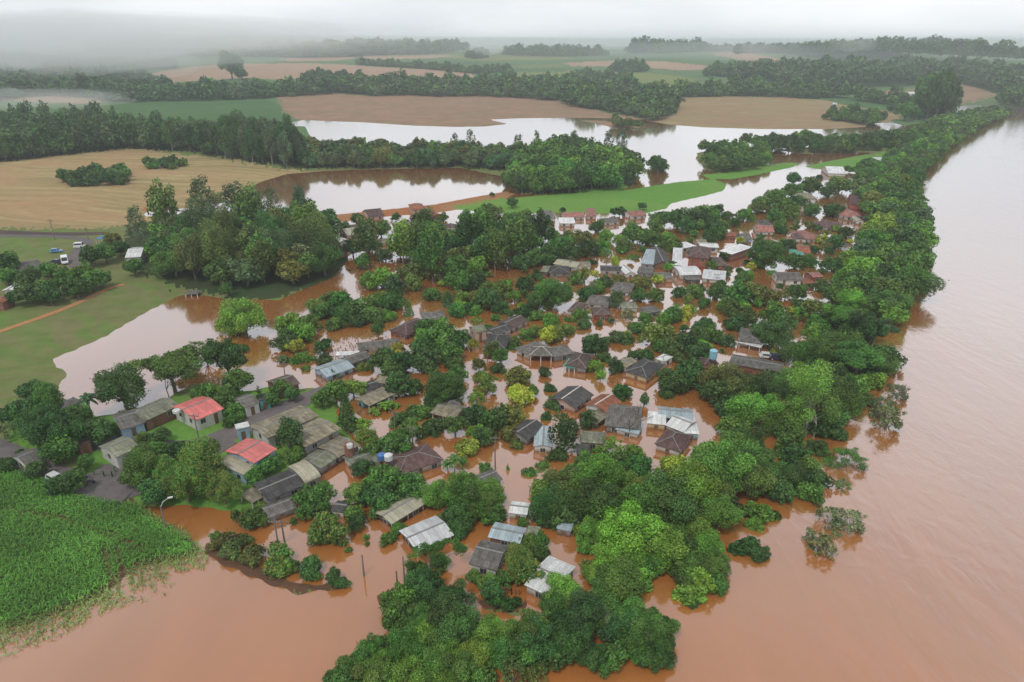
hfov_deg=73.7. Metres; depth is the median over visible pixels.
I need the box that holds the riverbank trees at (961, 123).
[917,104,1013,142]
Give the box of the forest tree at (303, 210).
[290,201,324,228]
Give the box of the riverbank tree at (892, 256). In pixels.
[881,250,903,272]
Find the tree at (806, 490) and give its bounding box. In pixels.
[793,480,825,506]
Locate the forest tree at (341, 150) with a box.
[337,146,349,163]
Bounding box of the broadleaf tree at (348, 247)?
[340,239,362,256]
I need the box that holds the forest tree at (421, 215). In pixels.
[410,206,436,224]
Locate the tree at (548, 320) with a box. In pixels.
[542,314,558,327]
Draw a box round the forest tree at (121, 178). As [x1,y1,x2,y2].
[115,172,130,184]
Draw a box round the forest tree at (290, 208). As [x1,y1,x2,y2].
[288,199,299,215]
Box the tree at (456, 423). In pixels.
[441,416,470,434]
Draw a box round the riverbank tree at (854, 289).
[827,287,864,304]
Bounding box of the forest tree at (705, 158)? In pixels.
[698,151,715,166]
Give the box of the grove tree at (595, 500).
[565,475,624,520]
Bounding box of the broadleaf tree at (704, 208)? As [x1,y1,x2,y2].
[688,204,710,214]
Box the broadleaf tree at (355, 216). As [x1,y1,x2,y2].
[350,212,363,223]
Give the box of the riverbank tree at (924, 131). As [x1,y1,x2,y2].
[919,129,928,136]
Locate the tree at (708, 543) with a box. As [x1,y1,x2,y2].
[689,527,725,556]
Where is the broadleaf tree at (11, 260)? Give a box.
[0,250,20,271]
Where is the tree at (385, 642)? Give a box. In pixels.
[379,630,406,650]
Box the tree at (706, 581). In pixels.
[682,566,717,596]
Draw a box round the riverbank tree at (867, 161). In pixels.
[856,157,875,167]
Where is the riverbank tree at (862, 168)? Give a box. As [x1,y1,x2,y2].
[855,166,876,173]
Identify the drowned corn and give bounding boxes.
[0,504,208,656]
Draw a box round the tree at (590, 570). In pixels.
[580,558,607,587]
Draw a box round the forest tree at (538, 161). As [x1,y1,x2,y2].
[532,156,546,166]
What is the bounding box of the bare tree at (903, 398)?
[895,384,909,404]
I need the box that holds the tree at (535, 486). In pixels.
[528,472,553,501]
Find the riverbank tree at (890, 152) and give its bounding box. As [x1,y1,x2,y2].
[882,150,893,157]
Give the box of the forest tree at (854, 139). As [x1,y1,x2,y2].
[849,135,859,151]
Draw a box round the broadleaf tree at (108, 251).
[94,241,116,262]
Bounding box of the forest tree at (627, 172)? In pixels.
[618,163,638,184]
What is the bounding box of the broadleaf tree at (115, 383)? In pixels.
[91,361,150,409]
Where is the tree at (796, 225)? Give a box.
[789,220,800,230]
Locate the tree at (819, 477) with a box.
[804,468,834,487]
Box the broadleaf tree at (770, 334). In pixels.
[749,317,795,348]
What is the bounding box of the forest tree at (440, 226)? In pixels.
[423,219,446,230]
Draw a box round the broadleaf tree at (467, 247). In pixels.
[462,245,476,257]
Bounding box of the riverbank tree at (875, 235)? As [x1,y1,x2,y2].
[854,229,884,244]
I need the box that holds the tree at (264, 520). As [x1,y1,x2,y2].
[258,515,269,526]
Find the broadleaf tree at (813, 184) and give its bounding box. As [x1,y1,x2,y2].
[800,176,822,194]
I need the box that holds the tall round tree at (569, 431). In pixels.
[547,409,579,453]
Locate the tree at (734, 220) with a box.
[731,216,740,226]
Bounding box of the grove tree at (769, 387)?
[750,377,792,401]
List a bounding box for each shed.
[75,435,92,454]
[220,454,257,484]
[241,487,262,507]
[258,393,270,409]
[287,460,320,487]
[337,245,347,258]
[374,375,389,386]
[527,526,540,537]
[556,521,573,536]
[576,444,589,456]
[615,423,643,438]
[684,275,700,282]
[800,277,814,285]
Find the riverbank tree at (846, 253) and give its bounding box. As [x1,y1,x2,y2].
[838,249,858,265]
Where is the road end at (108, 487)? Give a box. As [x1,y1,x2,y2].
[46,464,134,514]
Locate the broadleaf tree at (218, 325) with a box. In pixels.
[214,318,241,334]
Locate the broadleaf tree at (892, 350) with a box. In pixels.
[872,345,907,365]
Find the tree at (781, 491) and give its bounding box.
[768,475,796,503]
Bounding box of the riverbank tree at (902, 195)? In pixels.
[889,192,914,199]
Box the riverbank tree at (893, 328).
[854,315,900,344]
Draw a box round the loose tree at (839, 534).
[830,527,842,538]
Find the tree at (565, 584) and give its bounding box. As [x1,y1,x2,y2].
[543,568,582,607]
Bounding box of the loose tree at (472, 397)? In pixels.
[467,388,485,405]
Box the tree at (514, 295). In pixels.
[506,289,521,301]
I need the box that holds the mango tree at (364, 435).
[353,428,378,444]
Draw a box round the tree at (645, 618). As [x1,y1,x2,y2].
[617,603,660,638]
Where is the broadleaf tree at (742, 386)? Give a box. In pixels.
[713,366,754,397]
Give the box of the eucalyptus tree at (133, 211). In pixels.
[124,204,147,246]
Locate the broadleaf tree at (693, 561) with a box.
[666,547,717,587]
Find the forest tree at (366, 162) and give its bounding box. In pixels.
[357,155,374,167]
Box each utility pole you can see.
[189,414,198,439]
[268,519,280,539]
[278,520,287,542]
[389,410,398,430]
[402,556,404,582]
[407,426,415,447]
[490,436,499,469]
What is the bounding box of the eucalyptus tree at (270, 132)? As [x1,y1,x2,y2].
[261,126,277,163]
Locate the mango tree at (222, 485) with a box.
[204,468,245,504]
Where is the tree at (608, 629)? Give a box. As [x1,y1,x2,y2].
[596,605,648,646]
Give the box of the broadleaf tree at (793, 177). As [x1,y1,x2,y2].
[786,172,801,182]
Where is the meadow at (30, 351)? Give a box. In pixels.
[0,226,187,401]
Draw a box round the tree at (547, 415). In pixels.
[540,410,551,420]
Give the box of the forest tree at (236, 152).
[222,143,238,157]
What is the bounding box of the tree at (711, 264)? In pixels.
[704,259,716,269]
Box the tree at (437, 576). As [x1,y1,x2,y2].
[427,571,445,590]
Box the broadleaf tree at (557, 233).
[543,226,560,239]
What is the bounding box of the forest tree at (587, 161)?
[576,158,593,168]
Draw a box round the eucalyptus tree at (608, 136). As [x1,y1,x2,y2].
[604,128,614,146]
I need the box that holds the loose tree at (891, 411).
[871,402,906,428]
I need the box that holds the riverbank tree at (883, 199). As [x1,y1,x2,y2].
[877,197,894,202]
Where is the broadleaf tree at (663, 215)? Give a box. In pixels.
[648,210,671,225]
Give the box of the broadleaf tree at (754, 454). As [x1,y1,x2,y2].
[732,447,770,491]
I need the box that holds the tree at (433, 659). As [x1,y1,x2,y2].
[415,645,453,681]
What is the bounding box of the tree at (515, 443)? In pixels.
[509,438,523,449]
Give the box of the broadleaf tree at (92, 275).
[75,268,107,290]
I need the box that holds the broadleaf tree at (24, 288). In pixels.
[11,280,42,302]
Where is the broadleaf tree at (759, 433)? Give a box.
[727,423,767,450]
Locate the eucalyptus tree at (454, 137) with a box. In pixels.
[450,132,458,140]
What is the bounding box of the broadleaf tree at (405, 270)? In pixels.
[395,262,422,279]
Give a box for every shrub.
[12,448,27,458]
[134,431,148,442]
[207,529,236,549]
[208,530,224,540]
[217,537,244,561]
[222,416,234,427]
[228,412,243,423]
[237,533,254,545]
[237,542,267,567]
[261,556,282,579]
[264,540,294,568]
[275,557,295,578]
[287,559,300,573]
[290,357,301,364]
[293,351,316,362]
[299,554,322,574]
[299,564,322,581]
[301,364,309,370]
[316,352,333,364]
[321,338,331,343]
[322,669,333,681]
[325,565,342,587]
[334,576,351,588]
[354,360,375,371]
[380,310,396,321]
[388,411,406,428]
[390,341,405,353]
[404,404,426,419]
[415,415,443,438]
[416,404,433,421]
[436,279,446,285]
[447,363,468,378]
[451,540,463,550]
[453,438,479,456]
[458,457,468,467]
[469,318,481,324]
[472,370,488,383]
[474,317,484,323]
[484,595,505,608]
[485,270,492,276]
[490,314,501,320]
[502,595,517,610]
[504,279,512,285]
[512,596,522,606]
[521,466,540,477]
[531,268,541,278]
[535,460,549,472]
[538,366,551,376]
[563,281,572,290]
[595,319,603,325]
[610,255,620,265]
[615,246,627,253]
[627,350,637,358]
[637,244,647,250]
[654,241,667,246]
[679,324,689,330]
[685,236,692,241]
[697,296,710,307]
[698,283,705,291]
[698,317,716,328]
[698,339,712,348]
[717,279,726,283]
[735,267,743,273]
[736,237,745,242]
[753,296,762,306]
[767,270,776,274]
[767,343,782,352]
[771,510,781,520]
[787,306,794,312]
[804,221,815,228]
[813,224,822,230]
[815,233,826,242]
[817,268,826,273]
[818,261,825,267]
[822,230,830,234]
[829,275,841,282]
[832,225,840,230]
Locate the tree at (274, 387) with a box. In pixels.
[267,378,291,393]
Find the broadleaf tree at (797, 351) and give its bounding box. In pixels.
[779,339,814,365]
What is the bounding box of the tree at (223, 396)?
[213,384,236,407]
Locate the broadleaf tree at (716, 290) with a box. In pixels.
[706,282,726,299]
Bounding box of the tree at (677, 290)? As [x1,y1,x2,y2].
[670,286,686,297]
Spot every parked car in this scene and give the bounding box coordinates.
[44,470,60,478]
[49,248,62,252]
[49,259,60,263]
[759,351,770,358]
[769,353,783,360]
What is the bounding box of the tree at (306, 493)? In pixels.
[290,484,321,512]
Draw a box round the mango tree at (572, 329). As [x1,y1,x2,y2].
[561,325,574,333]
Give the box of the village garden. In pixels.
[4,387,353,512]
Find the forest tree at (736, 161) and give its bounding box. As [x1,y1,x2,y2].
[729,153,743,171]
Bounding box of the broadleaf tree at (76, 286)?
[60,278,93,298]
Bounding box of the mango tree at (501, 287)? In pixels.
[483,279,513,299]
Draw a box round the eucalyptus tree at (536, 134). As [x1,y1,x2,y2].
[532,130,539,142]
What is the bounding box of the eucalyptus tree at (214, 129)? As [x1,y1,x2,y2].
[207,125,220,154]
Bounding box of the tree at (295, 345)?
[284,338,305,352]
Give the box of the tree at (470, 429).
[465,424,483,437]
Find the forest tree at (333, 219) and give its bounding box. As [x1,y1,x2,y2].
[322,212,342,235]
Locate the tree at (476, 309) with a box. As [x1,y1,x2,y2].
[466,304,482,314]
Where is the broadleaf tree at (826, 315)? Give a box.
[819,309,844,326]
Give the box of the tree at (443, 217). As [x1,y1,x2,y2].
[438,212,448,221]
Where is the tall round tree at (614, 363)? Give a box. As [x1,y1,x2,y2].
[607,356,623,373]
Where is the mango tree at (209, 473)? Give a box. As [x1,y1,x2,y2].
[193,459,227,488]
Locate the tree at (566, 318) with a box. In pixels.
[562,315,570,322]
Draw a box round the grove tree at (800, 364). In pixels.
[786,361,813,382]
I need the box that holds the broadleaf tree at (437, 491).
[419,478,451,509]
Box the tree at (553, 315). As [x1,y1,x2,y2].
[542,312,559,323]
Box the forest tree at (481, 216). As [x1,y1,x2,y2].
[468,205,496,242]
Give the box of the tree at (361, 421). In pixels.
[355,417,372,430]
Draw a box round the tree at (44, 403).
[34,399,59,416]
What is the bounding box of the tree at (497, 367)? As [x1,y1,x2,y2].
[489,362,506,373]
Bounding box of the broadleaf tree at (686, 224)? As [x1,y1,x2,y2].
[673,214,698,232]
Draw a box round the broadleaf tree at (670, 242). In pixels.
[660,235,682,251]
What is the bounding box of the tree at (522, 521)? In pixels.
[516,517,529,526]
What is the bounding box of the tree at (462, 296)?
[454,291,469,301]
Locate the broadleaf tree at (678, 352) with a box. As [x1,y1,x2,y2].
[659,338,687,362]
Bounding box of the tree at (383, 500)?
[363,487,396,519]
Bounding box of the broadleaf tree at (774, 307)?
[758,299,786,321]
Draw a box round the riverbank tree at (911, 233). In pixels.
[884,223,926,244]
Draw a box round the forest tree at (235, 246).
[221,234,246,259]
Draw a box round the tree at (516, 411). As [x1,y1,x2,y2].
[505,402,526,425]
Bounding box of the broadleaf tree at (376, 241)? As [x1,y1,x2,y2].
[359,240,382,254]
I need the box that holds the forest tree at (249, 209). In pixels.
[229,181,265,220]
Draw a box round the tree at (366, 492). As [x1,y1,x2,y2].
[356,487,373,505]
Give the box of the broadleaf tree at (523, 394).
[506,382,534,407]
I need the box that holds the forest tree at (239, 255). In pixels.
[220,250,268,270]
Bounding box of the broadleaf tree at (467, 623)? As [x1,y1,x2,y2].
[429,603,481,648]
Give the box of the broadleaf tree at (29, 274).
[15,265,41,282]
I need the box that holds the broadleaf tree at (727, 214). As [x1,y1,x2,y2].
[721,211,735,218]
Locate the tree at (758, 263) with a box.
[750,256,765,268]
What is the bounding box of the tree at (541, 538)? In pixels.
[535,529,550,546]
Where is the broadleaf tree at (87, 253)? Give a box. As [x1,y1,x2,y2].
[78,243,102,266]
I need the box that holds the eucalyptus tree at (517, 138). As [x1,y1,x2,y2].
[514,134,521,141]
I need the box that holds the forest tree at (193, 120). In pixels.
[188,115,198,149]
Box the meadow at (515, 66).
[341,52,562,68]
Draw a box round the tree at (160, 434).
[143,426,172,441]
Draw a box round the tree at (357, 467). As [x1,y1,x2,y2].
[350,457,375,476]
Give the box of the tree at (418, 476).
[391,471,426,495]
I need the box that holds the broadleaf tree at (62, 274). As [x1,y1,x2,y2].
[51,265,75,295]
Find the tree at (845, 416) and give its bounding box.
[822,405,850,426]
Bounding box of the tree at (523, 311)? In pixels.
[512,302,533,318]
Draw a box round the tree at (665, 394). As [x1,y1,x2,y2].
[658,389,675,399]
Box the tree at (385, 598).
[378,589,396,611]
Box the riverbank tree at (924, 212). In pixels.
[911,206,934,220]
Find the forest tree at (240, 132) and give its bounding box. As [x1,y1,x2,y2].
[236,126,249,148]
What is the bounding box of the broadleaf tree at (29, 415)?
[8,402,60,440]
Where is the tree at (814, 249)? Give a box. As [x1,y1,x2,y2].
[810,245,821,253]
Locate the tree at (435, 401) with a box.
[423,396,445,407]
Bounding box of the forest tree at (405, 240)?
[385,218,416,264]
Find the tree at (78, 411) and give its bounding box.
[57,404,93,424]
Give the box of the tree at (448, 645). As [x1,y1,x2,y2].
[422,630,460,670]
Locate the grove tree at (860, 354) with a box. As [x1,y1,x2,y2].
[833,337,885,375]
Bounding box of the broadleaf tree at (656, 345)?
[651,334,676,351]
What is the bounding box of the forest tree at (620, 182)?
[608,175,624,189]
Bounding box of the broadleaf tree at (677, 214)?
[667,207,689,224]
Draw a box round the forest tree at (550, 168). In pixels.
[542,165,555,171]
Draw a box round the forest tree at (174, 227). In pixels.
[169,211,194,232]
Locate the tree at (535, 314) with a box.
[527,309,543,321]
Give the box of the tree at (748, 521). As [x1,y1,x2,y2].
[743,517,764,532]
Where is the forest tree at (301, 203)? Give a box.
[292,197,320,216]
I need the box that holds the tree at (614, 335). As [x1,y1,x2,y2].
[607,330,628,345]
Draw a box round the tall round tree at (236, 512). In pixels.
[230,508,240,522]
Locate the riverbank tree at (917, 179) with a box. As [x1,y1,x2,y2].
[910,173,925,187]
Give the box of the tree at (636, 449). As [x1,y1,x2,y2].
[628,443,645,456]
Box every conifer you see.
[255,386,263,407]
[338,387,355,421]
[403,296,413,316]
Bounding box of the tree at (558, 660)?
[543,638,569,670]
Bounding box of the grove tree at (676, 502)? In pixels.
[634,465,703,525]
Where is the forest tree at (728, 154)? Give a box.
[725,152,733,157]
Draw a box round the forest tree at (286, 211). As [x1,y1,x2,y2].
[268,206,289,215]
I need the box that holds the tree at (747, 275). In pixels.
[738,270,754,280]
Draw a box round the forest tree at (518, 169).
[508,164,528,189]
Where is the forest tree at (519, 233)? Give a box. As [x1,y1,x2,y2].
[503,211,536,254]
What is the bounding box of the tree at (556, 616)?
[547,606,576,629]
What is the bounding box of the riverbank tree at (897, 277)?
[886,272,920,287]
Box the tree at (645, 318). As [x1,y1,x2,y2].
[638,311,653,323]
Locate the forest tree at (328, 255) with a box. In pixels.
[308,243,343,275]
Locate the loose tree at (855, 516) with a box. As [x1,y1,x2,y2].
[838,507,867,533]
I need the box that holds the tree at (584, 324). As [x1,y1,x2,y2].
[576,318,591,329]
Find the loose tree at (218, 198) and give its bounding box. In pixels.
[209,192,225,209]
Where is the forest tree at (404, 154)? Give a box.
[397,150,408,165]
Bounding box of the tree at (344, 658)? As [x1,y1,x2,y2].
[330,653,371,679]
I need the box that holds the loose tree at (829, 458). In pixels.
[820,446,868,471]
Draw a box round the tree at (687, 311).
[678,304,691,320]
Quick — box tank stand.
[344,442,354,456]
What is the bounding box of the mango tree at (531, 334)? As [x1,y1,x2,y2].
[518,328,536,340]
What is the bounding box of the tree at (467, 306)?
[464,302,480,314]
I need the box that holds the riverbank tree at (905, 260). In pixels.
[889,252,924,268]
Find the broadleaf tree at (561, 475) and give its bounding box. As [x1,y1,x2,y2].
[541,466,594,497]
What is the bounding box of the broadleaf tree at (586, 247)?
[577,238,600,256]
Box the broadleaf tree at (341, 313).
[331,307,351,321]
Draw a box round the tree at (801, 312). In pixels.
[793,305,808,321]
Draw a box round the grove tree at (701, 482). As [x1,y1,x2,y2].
[662,452,721,506]
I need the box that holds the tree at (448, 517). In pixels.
[436,505,461,523]
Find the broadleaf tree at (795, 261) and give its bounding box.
[784,252,806,268]
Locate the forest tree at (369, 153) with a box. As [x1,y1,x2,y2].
[365,149,373,164]
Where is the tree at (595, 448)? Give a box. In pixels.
[592,445,606,453]
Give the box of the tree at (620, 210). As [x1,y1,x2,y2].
[612,206,626,215]
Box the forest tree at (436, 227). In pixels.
[424,222,444,243]
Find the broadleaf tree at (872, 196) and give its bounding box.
[858,190,886,205]
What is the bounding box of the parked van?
[60,254,68,263]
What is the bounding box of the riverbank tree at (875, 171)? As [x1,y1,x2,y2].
[864,169,880,175]
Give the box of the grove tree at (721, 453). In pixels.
[696,437,758,491]
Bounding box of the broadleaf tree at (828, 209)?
[822,202,847,215]
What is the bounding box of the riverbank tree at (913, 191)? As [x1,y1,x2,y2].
[908,189,921,194]
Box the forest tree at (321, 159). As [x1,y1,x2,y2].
[314,151,326,166]
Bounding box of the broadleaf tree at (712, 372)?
[696,361,738,386]
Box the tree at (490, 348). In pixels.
[483,340,500,358]
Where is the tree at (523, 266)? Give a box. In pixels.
[519,262,527,272]
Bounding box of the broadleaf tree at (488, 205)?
[482,203,492,213]
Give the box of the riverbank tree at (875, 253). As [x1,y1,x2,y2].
[851,248,887,261]
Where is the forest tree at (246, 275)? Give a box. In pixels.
[227,257,265,286]
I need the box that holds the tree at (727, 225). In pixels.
[723,220,730,230]
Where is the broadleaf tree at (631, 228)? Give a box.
[620,221,643,241]
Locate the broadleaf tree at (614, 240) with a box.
[611,234,628,243]
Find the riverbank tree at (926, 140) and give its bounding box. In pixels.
[920,137,929,143]
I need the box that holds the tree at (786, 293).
[780,289,792,299]
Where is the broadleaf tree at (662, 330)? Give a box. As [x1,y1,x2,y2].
[636,322,678,343]
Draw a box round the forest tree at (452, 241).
[440,234,461,252]
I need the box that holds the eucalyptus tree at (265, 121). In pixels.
[258,116,267,127]
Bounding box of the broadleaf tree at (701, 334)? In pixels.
[689,325,709,341]
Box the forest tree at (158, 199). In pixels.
[144,177,182,225]
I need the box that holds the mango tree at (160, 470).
[146,453,179,481]
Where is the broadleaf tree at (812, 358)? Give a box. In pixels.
[801,347,824,363]
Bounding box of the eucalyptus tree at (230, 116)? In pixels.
[227,111,237,127]
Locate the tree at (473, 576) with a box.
[465,567,481,583]
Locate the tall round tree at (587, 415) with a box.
[578,409,598,430]
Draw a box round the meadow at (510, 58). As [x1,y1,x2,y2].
[443,55,569,60]
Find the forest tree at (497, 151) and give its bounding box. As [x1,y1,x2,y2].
[488,148,503,155]
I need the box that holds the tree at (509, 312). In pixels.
[504,309,515,316]
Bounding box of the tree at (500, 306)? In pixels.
[490,300,508,314]
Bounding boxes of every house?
[0,295,13,310]
[2,285,18,293]
[12,450,41,471]
[16,259,44,275]
[58,397,81,410]
[98,436,137,468]
[111,409,145,436]
[125,247,147,261]
[133,397,177,430]
[172,396,223,430]
[224,438,276,465]
[234,394,259,416]
[250,405,318,446]
[252,469,304,502]
[260,496,296,522]
[266,374,299,398]
[287,417,340,456]
[300,449,337,474]
[312,359,354,381]
[317,435,359,463]
[330,500,349,518]
[336,237,345,245]
[339,227,356,238]
[340,351,369,368]
[342,450,379,474]
[354,387,395,410]
[356,337,398,352]
[362,208,384,220]
[363,379,384,394]
[375,493,424,526]
[377,238,387,246]
[384,443,443,474]
[389,317,421,339]
[399,515,453,553]
[408,203,425,214]
[419,210,439,218]
[420,310,444,321]
[430,402,466,419]
[445,223,460,228]
[446,399,460,404]
[469,325,486,342]
[469,539,508,575]
[472,469,502,484]
[482,333,510,349]
[487,324,511,334]
[488,522,526,546]
[498,315,528,331]
[508,419,542,444]
[508,501,529,519]
[514,340,549,359]
[524,556,575,598]
[529,346,552,361]
[533,425,552,452]
[537,210,555,221]
[540,266,551,275]
[549,266,569,276]
[549,385,593,412]
[551,344,574,361]
[553,259,580,270]
[559,217,574,226]
[561,212,584,219]
[565,351,594,373]
[567,302,587,315]
[577,261,590,269]
[579,430,605,448]
[584,394,621,412]
[586,208,596,219]
[586,295,610,307]
[586,333,601,338]
[589,409,605,428]
[591,307,610,319]
[597,217,620,225]
[600,265,622,274]
[604,404,641,432]
[609,282,634,296]
[616,357,637,372]
[619,302,637,312]
[621,264,634,278]
[622,210,645,219]
[624,357,665,383]
[637,266,654,277]
[639,305,661,316]
[640,249,655,267]
[647,411,665,430]
[648,246,669,268]
[653,272,673,282]
[654,428,692,456]
[658,406,692,423]
[665,415,697,432]
[672,247,682,265]
[673,266,700,279]
[682,242,695,252]
[684,411,698,439]
[687,246,712,268]
[693,239,706,245]
[697,357,718,369]
[698,243,718,253]
[702,269,725,283]
[709,257,729,269]
[719,244,749,261]
[723,232,735,238]
[730,354,783,374]
[737,233,752,242]
[737,327,762,348]
[752,225,773,235]
[756,220,772,224]
[772,272,802,285]
[789,230,821,242]
[789,249,803,254]
[792,232,806,242]
[795,192,816,203]
[796,245,811,254]
[804,272,823,280]
[811,220,842,230]
[821,166,845,176]
[832,208,864,220]
[848,194,862,210]
[850,215,863,224]
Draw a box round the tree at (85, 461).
[75,453,94,471]
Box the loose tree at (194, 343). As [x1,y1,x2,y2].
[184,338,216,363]
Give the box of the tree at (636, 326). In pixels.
[627,321,645,333]
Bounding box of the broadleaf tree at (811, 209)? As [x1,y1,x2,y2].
[803,202,821,216]
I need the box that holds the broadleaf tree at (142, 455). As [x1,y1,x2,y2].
[120,441,158,484]
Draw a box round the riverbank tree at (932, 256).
[929,252,936,263]
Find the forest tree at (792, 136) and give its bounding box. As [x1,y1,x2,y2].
[784,132,797,140]
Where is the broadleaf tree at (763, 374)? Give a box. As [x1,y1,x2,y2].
[731,370,773,395]
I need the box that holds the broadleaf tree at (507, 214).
[502,212,518,222]
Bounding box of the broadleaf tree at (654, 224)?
[647,217,664,230]
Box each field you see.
[0,53,784,103]
[0,146,318,230]
[0,468,195,622]
[111,78,901,122]
[275,92,657,128]
[279,56,353,61]
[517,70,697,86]
[656,96,899,128]
[689,51,755,52]
[883,84,995,104]
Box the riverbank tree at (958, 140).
[950,134,961,145]
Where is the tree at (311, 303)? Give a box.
[304,297,328,312]
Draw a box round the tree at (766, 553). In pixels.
[749,546,771,563]
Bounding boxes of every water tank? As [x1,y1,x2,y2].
[172,408,180,413]
[346,442,352,448]
[377,452,384,460]
[384,452,392,461]
[709,349,717,359]
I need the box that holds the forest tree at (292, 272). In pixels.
[272,259,310,283]
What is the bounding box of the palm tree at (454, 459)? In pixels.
[445,454,463,469]
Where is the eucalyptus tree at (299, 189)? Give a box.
[291,183,305,202]
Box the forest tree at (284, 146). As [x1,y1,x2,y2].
[276,130,292,166]
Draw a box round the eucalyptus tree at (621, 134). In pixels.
[615,127,627,147]
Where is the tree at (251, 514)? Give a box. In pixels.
[238,507,266,528]
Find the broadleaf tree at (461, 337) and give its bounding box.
[448,328,471,347]
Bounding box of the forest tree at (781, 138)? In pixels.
[774,134,787,151]
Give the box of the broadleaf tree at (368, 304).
[360,303,374,312]
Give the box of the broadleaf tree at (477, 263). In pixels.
[466,255,487,272]
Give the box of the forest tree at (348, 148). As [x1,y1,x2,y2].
[342,143,360,157]
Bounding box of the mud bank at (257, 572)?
[187,539,526,612]
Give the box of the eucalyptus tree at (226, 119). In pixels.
[224,114,231,128]
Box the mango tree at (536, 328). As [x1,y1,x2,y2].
[529,325,544,336]
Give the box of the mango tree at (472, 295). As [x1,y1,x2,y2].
[465,292,476,301]
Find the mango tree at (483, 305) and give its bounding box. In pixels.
[471,297,490,308]
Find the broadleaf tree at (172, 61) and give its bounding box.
[169,57,177,68]
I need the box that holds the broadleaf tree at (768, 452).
[741,442,787,476]
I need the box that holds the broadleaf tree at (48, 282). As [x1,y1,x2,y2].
[35,279,59,289]
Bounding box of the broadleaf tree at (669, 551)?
[634,522,690,572]
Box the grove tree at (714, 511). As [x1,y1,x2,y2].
[698,492,744,530]
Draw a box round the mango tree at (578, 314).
[570,307,590,322]
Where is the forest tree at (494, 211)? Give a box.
[484,205,504,222]
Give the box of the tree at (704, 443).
[696,439,716,449]
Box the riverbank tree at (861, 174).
[852,171,869,179]
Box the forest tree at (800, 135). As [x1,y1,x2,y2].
[793,131,805,140]
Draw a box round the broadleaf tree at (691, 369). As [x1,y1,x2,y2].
[673,357,706,384]
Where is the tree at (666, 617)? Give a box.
[662,615,673,631]
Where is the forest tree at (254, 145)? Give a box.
[250,131,262,161]
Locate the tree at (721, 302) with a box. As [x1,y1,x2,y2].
[716,297,725,310]
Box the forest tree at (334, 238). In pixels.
[318,229,340,247]
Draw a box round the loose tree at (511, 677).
[499,656,525,681]
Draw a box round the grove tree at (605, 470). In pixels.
[569,451,628,490]
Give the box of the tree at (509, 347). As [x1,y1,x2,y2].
[506,345,517,349]
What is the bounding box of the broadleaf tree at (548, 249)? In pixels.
[540,244,558,257]
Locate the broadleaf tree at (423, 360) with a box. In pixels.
[406,344,439,373]
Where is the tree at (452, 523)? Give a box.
[448,522,463,537]
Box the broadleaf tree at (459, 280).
[443,269,472,290]
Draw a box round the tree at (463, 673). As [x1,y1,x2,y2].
[432,647,483,681]
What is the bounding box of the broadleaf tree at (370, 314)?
[363,305,387,322]
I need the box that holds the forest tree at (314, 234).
[287,209,338,249]
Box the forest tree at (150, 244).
[142,232,177,256]
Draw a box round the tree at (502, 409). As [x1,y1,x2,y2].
[489,402,512,428]
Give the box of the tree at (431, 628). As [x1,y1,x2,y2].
[406,615,435,643]
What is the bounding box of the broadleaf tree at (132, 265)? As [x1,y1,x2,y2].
[121,258,145,275]
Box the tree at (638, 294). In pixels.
[630,287,647,301]
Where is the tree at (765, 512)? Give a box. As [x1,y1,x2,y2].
[742,500,777,525]
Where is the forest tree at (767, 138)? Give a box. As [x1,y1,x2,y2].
[757,134,774,142]
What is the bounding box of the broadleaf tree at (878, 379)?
[859,371,888,389]
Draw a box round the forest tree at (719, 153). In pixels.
[715,147,729,156]
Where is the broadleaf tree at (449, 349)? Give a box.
[432,338,463,364]
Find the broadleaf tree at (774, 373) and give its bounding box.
[763,368,779,379]
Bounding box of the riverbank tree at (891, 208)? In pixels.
[878,202,906,212]
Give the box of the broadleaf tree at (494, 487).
[469,477,507,503]
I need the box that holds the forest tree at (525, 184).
[515,178,528,192]
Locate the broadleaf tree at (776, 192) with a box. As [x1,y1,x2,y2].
[763,188,787,200]
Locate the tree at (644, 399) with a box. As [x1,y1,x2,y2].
[639,392,649,405]
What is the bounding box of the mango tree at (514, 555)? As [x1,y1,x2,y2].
[503,540,532,577]
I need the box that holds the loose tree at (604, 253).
[599,247,612,255]
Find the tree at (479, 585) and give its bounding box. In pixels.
[476,571,499,590]
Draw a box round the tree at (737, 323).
[722,314,748,331]
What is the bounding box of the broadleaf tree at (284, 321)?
[274,312,299,333]
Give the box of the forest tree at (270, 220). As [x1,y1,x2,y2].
[251,207,294,244]
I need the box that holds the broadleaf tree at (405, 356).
[392,350,413,373]
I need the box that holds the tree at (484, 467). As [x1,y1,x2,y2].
[478,462,493,472]
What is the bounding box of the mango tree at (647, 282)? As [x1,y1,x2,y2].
[641,276,652,288]
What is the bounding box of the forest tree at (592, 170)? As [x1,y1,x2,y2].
[581,162,602,188]
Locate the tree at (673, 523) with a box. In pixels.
[655,512,684,530]
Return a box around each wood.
[0,50,147,98]
[0,99,225,156]
[82,36,469,56]
[96,67,685,117]
[131,54,174,67]
[303,66,360,77]
[355,56,513,72]
[463,47,490,58]
[501,42,609,55]
[573,66,635,81]
[607,57,649,71]
[611,113,642,126]
[623,35,708,52]
[650,42,735,52]
[671,74,856,97]
[701,60,748,75]
[703,52,1023,88]
[732,33,1023,58]
[821,102,888,123]
[852,83,912,103]
[923,106,956,115]
[995,84,1023,105]
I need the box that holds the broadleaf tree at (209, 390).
[188,382,216,398]
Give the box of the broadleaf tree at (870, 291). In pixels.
[862,287,881,310]
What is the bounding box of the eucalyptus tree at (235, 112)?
[230,108,242,130]
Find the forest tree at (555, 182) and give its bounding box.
[544,171,561,193]
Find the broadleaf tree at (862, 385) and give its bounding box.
[848,372,871,395]
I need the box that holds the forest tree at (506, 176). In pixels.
[503,169,513,187]
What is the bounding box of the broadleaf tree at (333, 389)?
[320,378,348,403]
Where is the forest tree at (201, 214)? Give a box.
[176,193,217,233]

